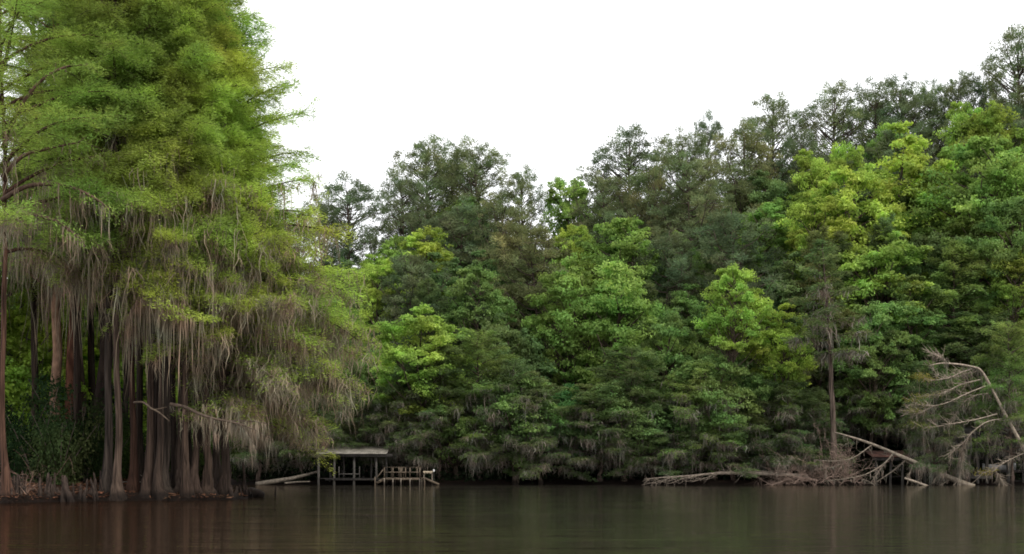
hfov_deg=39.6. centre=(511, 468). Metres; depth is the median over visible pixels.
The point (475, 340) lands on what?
bald cypress
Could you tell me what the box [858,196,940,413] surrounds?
broadleaf tree
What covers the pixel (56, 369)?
pine tree
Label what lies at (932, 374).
bald cypress
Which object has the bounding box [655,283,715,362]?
broadleaf tree
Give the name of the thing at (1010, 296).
broadleaf tree
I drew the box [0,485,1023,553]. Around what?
water
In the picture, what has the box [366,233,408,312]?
broadleaf tree
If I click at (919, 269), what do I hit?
broadleaf tree
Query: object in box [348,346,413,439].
broadleaf tree
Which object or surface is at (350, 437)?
bald cypress
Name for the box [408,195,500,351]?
pine tree
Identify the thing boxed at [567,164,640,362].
pine tree
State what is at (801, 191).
broadleaf tree
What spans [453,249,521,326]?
broadleaf tree
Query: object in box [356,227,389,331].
pine tree
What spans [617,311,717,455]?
broadleaf tree
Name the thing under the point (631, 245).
broadleaf tree
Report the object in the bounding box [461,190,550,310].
pine tree
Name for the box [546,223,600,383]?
broadleaf tree
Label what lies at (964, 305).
broadleaf tree
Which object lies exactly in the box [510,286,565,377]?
broadleaf tree
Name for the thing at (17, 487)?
cypress knee
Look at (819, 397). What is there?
bald cypress
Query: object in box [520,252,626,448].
broadleaf tree
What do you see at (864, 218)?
broadleaf tree
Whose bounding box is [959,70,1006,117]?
pine tree
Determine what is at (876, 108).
pine tree
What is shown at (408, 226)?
pine tree
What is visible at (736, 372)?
broadleaf tree
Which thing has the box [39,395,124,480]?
shrub
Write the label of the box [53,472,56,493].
cypress knee
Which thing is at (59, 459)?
shrub
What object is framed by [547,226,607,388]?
broadleaf tree
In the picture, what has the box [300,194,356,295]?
pine tree
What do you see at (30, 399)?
shrub
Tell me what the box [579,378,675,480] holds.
broadleaf tree
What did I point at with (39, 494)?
cypress knee
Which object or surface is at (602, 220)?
pine tree
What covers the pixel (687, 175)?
pine tree
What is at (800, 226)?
broadleaf tree
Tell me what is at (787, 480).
brush pile
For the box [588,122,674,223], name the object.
pine tree
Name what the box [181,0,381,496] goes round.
bald cypress
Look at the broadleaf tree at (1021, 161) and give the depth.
153.26 m
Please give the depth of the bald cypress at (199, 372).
67.68 m
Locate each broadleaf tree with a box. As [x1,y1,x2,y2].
[0,187,31,314]
[0,232,86,388]
[0,304,99,450]
[0,330,62,445]
[7,273,99,363]
[21,308,144,414]
[81,298,178,354]
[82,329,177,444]
[112,352,228,469]
[193,389,260,450]
[304,256,379,369]
[307,295,368,359]
[309,350,371,457]
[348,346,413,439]
[350,360,406,440]
[353,253,404,346]
[358,319,405,376]
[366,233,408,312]
[368,302,481,476]
[388,225,454,316]
[402,252,466,346]
[408,373,497,479]
[429,194,488,286]
[435,263,519,381]
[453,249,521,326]
[465,312,558,415]
[469,370,568,483]
[499,251,547,304]
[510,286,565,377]
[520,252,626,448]
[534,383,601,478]
[538,176,602,383]
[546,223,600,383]
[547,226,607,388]
[556,262,611,343]
[563,256,678,401]
[569,215,668,319]
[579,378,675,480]
[597,246,672,320]
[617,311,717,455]
[654,230,712,346]
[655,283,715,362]
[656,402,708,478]
[667,353,764,479]
[687,205,744,351]
[691,262,777,471]
[697,240,760,314]
[702,349,764,459]
[725,197,801,415]
[734,365,797,478]
[736,169,799,377]
[740,302,818,477]
[748,251,827,428]
[774,213,837,308]
[776,191,850,389]
[782,182,850,250]
[784,148,852,389]
[802,163,916,429]
[815,226,956,445]
[822,300,916,468]
[825,140,866,377]
[836,206,879,301]
[852,120,959,243]
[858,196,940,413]
[863,122,903,196]
[870,274,957,452]
[902,133,1023,412]
[903,231,966,306]
[912,191,974,349]
[933,101,984,355]
[947,100,1023,325]
[955,196,1023,320]
[955,220,1011,426]
[972,174,1019,325]
[980,247,1023,426]
[987,157,1023,426]
[1010,158,1023,196]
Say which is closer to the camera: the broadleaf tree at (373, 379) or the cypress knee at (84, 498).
the cypress knee at (84, 498)
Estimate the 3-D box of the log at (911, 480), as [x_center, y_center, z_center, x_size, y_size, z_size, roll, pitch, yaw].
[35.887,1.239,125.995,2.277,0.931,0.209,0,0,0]
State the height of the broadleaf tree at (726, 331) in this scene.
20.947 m
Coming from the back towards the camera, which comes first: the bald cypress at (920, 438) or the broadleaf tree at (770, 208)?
the broadleaf tree at (770, 208)
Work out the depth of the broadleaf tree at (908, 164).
152.31 m
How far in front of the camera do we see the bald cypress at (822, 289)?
127.59 m
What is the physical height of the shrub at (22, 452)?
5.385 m
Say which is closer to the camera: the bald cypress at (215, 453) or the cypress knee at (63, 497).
the cypress knee at (63, 497)
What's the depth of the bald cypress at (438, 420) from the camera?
129.28 m
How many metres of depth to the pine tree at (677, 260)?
147.24 m
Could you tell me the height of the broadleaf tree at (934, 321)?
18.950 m
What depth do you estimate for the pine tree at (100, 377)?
75.87 m
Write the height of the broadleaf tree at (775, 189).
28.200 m
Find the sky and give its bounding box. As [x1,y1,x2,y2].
[0,0,1023,266]
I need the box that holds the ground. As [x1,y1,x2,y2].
[0,293,1023,502]
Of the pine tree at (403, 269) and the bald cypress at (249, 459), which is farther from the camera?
the pine tree at (403, 269)
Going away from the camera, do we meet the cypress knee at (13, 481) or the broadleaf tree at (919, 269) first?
the cypress knee at (13, 481)
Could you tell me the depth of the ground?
130.00 m
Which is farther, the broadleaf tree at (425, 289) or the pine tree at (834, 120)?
the pine tree at (834, 120)
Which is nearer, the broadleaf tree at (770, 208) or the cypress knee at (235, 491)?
the cypress knee at (235, 491)
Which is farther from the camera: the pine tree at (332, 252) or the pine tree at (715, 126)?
the pine tree at (715, 126)
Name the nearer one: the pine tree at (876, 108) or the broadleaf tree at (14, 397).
the broadleaf tree at (14, 397)
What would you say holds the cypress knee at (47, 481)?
on the ground
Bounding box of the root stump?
[241,487,264,496]
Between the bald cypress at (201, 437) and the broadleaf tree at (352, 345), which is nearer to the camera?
the bald cypress at (201, 437)
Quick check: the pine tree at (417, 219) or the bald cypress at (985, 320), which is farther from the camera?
the pine tree at (417, 219)
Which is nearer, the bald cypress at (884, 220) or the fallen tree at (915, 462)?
the fallen tree at (915, 462)
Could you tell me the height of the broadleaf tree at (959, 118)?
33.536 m
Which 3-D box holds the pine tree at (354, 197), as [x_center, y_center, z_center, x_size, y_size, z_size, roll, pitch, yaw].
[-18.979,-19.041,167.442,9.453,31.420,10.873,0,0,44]
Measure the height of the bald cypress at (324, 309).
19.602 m
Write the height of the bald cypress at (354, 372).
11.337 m
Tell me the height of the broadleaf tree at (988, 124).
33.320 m
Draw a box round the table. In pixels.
[423,471,432,484]
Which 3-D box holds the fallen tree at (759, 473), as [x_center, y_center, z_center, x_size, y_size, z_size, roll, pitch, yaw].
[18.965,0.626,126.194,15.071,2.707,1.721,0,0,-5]
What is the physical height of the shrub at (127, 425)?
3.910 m
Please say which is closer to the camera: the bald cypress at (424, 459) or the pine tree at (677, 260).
the bald cypress at (424, 459)
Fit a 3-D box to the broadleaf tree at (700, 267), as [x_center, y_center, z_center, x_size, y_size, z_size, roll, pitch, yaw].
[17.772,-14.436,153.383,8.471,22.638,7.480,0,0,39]
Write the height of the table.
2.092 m
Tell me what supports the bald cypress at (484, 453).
on the ground
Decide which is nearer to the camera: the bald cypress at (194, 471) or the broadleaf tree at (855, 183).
the bald cypress at (194, 471)
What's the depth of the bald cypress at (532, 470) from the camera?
128.94 m
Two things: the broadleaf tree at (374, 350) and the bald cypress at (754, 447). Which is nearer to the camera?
the bald cypress at (754, 447)
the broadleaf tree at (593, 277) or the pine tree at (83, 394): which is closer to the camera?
the pine tree at (83, 394)
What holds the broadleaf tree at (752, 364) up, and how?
on the ground
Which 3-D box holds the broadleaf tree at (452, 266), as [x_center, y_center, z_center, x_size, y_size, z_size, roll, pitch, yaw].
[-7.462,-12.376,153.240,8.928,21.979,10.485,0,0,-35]
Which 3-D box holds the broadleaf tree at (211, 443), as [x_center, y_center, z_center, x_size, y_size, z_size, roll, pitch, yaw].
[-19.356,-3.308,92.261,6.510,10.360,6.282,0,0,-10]
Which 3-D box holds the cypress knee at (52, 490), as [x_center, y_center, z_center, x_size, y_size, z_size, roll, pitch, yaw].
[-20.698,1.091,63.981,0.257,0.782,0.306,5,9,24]
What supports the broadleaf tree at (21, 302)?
on the ground
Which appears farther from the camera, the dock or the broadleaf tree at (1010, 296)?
the broadleaf tree at (1010, 296)
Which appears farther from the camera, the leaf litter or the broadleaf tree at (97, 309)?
the broadleaf tree at (97, 309)
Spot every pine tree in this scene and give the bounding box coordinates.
[2,1,81,471]
[21,23,86,464]
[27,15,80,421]
[49,5,112,473]
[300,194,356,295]
[309,169,389,304]
[350,249,458,369]
[351,258,369,371]
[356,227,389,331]
[373,167,436,254]
[378,205,468,297]
[388,133,471,234]
[388,205,464,299]
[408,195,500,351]
[422,281,505,417]
[423,140,488,248]
[439,134,516,227]
[456,228,521,305]
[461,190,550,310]
[481,219,608,401]
[495,163,548,282]
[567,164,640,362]
[576,200,620,354]
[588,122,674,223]
[599,209,661,378]
[607,161,696,375]
[611,226,709,402]
[619,193,668,230]
[642,146,736,347]
[645,125,718,229]
[646,221,707,318]
[665,206,795,382]
[676,199,712,335]
[686,108,729,203]
[690,120,818,325]
[728,91,810,190]
[736,154,799,296]
[776,128,822,309]
[800,77,876,301]
[800,150,852,347]
[832,76,912,166]
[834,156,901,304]
[847,117,944,302]
[865,72,944,166]
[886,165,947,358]
[906,77,958,163]
[908,146,951,320]
[933,68,986,158]
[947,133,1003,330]
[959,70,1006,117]
[973,20,1023,127]
[992,116,1023,299]
[1001,91,1023,146]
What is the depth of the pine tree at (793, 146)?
175.86 m
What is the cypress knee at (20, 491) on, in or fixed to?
on the ground
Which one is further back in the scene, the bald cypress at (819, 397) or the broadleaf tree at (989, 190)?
the broadleaf tree at (989, 190)
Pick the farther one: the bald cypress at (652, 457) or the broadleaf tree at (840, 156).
the broadleaf tree at (840, 156)
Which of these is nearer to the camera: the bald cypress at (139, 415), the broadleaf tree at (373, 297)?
the bald cypress at (139, 415)
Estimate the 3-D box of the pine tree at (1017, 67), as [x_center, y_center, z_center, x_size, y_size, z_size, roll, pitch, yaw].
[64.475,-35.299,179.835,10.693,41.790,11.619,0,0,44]
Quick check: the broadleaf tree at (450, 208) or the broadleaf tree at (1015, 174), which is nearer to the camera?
the broadleaf tree at (1015, 174)
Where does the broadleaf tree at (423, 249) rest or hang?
on the ground
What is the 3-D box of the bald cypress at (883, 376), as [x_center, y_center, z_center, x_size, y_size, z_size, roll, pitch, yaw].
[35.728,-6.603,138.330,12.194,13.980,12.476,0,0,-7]
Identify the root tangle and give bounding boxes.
[0,461,42,494]
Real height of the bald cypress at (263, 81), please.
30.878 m
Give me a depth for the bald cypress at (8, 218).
62.17 m
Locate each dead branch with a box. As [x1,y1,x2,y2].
[10,451,73,482]
[133,401,168,420]
[169,402,272,472]
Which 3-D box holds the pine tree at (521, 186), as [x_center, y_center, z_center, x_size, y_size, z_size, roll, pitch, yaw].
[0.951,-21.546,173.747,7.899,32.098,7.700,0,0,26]
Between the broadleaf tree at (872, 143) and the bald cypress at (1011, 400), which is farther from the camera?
the broadleaf tree at (872, 143)
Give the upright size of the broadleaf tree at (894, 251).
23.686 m
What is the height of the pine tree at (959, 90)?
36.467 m
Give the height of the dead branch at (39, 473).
1.515 m
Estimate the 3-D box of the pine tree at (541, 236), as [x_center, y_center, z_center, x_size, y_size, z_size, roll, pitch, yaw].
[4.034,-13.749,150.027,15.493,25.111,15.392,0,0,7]
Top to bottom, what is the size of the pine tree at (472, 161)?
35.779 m
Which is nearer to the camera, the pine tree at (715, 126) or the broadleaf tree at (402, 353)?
the broadleaf tree at (402, 353)
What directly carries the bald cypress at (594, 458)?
on the ground
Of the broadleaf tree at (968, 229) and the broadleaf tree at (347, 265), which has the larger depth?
the broadleaf tree at (347, 265)
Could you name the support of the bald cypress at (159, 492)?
on the ground
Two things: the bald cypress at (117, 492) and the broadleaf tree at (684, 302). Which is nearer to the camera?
the bald cypress at (117, 492)
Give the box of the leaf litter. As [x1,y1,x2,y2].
[0,472,246,499]
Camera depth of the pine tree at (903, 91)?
183.66 m
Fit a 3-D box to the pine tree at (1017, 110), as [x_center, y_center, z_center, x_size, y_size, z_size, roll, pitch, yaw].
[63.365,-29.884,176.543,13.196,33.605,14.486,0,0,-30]
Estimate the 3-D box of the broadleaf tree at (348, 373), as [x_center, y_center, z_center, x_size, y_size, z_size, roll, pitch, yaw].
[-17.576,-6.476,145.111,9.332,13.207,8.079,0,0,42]
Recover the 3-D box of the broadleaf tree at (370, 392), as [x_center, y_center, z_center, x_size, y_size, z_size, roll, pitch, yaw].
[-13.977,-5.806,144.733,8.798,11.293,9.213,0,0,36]
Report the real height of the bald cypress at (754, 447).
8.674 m
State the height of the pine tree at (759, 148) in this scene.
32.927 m
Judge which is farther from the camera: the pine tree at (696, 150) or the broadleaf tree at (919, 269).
the pine tree at (696, 150)
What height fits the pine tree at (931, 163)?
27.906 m
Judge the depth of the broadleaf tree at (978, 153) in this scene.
146.05 m
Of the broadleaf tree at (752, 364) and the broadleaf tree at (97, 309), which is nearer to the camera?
the broadleaf tree at (97, 309)
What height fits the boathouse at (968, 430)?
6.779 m
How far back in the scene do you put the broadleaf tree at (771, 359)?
131.84 m
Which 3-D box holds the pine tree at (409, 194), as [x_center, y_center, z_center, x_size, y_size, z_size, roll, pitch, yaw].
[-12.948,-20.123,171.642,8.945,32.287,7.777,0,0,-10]
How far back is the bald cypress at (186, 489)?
64.99 m
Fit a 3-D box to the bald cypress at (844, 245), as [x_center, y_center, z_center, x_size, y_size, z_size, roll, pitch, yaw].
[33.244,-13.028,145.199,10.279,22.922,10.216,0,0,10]
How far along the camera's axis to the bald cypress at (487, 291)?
144.26 m
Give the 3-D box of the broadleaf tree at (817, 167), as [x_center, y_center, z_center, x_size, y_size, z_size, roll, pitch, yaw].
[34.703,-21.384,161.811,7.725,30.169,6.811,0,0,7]
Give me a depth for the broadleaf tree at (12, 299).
75.59 m
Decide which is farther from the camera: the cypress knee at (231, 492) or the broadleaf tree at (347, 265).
the broadleaf tree at (347, 265)
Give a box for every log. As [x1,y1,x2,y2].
[255,471,316,484]
[904,477,926,484]
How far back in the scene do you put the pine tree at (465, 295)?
144.32 m
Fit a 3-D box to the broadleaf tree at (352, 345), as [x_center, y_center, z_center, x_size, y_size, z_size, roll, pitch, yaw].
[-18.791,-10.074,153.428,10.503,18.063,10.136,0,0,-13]
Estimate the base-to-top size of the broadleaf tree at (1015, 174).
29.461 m
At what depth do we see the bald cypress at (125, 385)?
75.91 m
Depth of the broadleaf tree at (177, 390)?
84.09 m
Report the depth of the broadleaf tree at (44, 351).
78.76 m
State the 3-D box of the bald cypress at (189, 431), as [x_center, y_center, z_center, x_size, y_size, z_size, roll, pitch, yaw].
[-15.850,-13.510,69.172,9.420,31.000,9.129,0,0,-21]
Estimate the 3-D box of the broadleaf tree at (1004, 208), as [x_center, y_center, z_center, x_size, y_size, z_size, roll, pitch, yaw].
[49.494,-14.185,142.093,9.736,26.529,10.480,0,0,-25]
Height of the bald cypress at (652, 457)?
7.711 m
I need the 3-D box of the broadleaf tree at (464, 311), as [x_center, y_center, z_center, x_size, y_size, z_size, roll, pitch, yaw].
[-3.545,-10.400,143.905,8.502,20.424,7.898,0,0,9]
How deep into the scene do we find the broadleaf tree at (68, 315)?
85.77 m
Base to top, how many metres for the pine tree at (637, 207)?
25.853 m
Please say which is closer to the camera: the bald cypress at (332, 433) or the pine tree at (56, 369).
the pine tree at (56, 369)
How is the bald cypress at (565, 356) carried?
on the ground
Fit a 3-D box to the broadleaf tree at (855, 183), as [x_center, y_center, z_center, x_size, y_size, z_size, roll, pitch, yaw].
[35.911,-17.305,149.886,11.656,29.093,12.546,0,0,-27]
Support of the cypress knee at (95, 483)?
in the water
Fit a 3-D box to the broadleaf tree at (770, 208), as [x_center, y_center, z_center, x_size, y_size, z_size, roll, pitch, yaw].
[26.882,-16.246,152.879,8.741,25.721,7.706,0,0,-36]
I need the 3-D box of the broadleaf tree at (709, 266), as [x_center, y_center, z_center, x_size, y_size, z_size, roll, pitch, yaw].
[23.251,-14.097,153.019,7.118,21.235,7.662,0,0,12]
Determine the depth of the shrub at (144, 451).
72.73 m
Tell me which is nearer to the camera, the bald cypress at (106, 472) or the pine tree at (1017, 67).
the bald cypress at (106, 472)
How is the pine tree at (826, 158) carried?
on the ground
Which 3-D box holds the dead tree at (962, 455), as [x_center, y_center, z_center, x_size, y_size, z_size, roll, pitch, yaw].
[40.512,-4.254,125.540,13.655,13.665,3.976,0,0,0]
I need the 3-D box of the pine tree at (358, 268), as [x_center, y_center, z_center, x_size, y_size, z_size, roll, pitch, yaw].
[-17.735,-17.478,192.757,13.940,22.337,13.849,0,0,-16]
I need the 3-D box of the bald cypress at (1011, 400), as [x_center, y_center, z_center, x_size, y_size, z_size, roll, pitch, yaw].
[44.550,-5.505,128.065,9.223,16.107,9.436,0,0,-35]
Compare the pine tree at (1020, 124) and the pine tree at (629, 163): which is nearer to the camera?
the pine tree at (1020, 124)
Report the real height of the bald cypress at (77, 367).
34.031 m
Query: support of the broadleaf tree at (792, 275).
on the ground
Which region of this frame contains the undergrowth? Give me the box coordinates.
[0,302,1023,483]
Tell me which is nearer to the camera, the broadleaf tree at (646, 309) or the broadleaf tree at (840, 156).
the broadleaf tree at (646, 309)
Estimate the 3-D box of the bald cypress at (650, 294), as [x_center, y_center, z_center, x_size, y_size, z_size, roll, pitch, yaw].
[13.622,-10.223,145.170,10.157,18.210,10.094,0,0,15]
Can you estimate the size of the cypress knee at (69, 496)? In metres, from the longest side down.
1.489 x 0.469 x 0.454 m
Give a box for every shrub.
[0,369,73,476]
[5,374,89,480]
[18,375,129,473]
[20,407,104,484]
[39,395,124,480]
[85,407,144,478]
[113,419,145,478]
[114,428,201,472]
[170,427,248,480]
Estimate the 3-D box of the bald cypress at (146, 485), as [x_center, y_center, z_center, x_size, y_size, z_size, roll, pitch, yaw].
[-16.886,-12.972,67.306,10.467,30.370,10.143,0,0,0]
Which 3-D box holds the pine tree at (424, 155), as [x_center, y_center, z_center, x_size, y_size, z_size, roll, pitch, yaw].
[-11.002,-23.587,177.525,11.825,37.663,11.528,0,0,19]
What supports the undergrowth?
on the ground
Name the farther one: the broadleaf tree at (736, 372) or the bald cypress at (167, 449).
the broadleaf tree at (736, 372)
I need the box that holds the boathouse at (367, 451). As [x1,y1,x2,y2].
[316,446,396,484]
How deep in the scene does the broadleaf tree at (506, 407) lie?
129.11 m
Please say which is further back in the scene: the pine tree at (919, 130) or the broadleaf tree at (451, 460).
the pine tree at (919, 130)
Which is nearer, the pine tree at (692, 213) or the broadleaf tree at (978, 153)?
the broadleaf tree at (978, 153)
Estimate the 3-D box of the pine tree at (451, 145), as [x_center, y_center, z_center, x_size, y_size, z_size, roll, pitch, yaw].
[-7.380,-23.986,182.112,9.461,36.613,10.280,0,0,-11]
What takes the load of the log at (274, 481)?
in the water
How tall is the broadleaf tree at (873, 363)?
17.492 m
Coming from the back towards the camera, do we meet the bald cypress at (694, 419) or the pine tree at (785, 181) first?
the pine tree at (785, 181)
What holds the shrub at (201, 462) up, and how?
on the ground
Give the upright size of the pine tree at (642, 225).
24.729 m
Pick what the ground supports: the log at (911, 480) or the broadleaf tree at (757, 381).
the broadleaf tree at (757, 381)
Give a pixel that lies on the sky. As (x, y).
(545, 83)
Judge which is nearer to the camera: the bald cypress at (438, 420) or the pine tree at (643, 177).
the bald cypress at (438, 420)
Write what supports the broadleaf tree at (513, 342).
on the ground
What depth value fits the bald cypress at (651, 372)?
130.98 m
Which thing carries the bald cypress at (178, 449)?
on the ground
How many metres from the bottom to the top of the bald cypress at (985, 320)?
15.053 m
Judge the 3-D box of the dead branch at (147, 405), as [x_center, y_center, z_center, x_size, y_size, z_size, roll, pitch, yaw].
[-16.572,-2.619,65.109,2.295,0.975,0.372,0,0,31]
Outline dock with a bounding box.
[374,468,439,484]
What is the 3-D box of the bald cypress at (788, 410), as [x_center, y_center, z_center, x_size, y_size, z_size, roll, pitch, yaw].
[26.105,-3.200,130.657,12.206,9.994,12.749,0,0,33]
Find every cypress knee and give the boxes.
[12,475,15,489]
[15,478,19,495]
[19,482,22,495]
[37,477,42,496]
[44,472,49,491]
[51,484,54,494]
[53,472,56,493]
[60,475,67,501]
[64,482,74,501]
[78,489,81,499]
[81,488,86,501]
[92,485,95,500]
[93,478,97,491]
[230,487,235,498]
[233,486,237,497]
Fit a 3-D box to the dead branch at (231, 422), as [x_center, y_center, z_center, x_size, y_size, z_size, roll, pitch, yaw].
[-13.486,-1.439,65.222,5.424,3.296,1.288,0,0,15]
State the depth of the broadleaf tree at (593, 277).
151.35 m
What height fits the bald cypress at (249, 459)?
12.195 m
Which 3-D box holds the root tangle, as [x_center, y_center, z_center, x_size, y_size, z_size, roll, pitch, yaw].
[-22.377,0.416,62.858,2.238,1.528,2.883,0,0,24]
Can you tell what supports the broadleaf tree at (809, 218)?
on the ground
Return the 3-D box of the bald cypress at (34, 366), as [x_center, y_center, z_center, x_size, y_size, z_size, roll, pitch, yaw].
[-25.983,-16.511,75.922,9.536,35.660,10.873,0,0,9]
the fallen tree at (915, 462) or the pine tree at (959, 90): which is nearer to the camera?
the fallen tree at (915, 462)
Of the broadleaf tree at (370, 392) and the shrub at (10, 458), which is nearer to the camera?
the shrub at (10, 458)
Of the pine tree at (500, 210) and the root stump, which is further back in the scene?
the pine tree at (500, 210)
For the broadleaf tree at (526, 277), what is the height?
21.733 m
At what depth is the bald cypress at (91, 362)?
79.95 m
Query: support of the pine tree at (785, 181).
on the ground
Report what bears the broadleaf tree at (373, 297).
on the ground
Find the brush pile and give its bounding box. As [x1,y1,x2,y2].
[744,424,888,485]
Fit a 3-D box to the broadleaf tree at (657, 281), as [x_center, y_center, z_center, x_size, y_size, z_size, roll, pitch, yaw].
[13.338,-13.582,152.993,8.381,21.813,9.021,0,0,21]
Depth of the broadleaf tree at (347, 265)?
162.35 m
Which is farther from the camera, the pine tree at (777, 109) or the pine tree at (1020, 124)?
the pine tree at (777, 109)
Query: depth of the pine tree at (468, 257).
162.08 m
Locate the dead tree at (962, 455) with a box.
[899,346,1023,485]
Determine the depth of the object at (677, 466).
131.34 m
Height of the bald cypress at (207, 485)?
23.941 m
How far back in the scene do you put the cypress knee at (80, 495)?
64.54 m
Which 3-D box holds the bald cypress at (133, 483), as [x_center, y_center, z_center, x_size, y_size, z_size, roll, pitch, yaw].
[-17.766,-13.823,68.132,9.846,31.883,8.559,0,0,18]
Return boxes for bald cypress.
[0,0,99,435]
[0,0,125,472]
[0,0,155,496]
[0,0,209,493]
[0,17,94,471]
[7,0,227,500]
[26,1,215,482]
[30,0,228,490]
[36,0,258,498]
[45,19,129,477]
[47,0,260,464]
[68,0,257,500]
[78,0,263,494]
[85,1,282,493]
[98,0,290,492]
[108,0,244,487]
[112,8,290,495]
[119,0,268,498]
[121,0,274,466]
[139,0,334,409]
[167,128,384,478]
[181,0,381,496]
[192,410,316,481]
[199,0,256,481]
[200,1,295,488]
[220,13,299,454]
[238,350,362,480]
[309,358,379,459]
[316,400,416,476]
[352,367,448,475]
[384,342,496,479]
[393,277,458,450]
[432,327,521,479]
[452,288,499,419]
[460,358,564,484]
[481,383,597,484]
[504,330,557,443]
[538,380,660,481]
[547,316,604,452]
[576,345,692,478]
[600,280,682,403]
[603,402,701,480]
[642,361,749,479]
[674,391,787,479]
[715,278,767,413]
[728,380,855,477]
[773,388,855,479]
[778,224,875,445]
[780,239,877,484]
[800,229,881,422]
[827,330,940,462]
[840,211,926,443]
[854,358,976,447]
[890,237,1022,441]
[894,360,976,484]
[922,307,1023,441]
[951,322,1023,441]
[967,319,1023,484]
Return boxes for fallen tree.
[642,463,807,484]
[814,432,974,484]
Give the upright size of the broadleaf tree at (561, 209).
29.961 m
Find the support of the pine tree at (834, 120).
on the ground
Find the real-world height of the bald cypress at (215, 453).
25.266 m
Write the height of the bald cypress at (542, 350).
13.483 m
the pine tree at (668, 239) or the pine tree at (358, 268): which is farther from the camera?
the pine tree at (358, 268)
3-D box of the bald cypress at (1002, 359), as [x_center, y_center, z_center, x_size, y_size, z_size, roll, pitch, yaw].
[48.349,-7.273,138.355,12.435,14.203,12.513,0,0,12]
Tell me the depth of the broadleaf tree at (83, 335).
84.81 m
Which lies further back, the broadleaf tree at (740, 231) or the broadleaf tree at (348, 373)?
the broadleaf tree at (740, 231)
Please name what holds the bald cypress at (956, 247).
on the ground
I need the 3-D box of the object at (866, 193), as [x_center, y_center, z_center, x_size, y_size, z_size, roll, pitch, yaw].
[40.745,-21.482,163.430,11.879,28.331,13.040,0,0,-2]
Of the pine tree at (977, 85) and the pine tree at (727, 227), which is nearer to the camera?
the pine tree at (727, 227)
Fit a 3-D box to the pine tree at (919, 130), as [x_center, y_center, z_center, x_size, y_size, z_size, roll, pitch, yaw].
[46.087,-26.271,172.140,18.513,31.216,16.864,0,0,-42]
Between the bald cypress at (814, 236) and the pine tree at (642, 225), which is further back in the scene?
the pine tree at (642, 225)

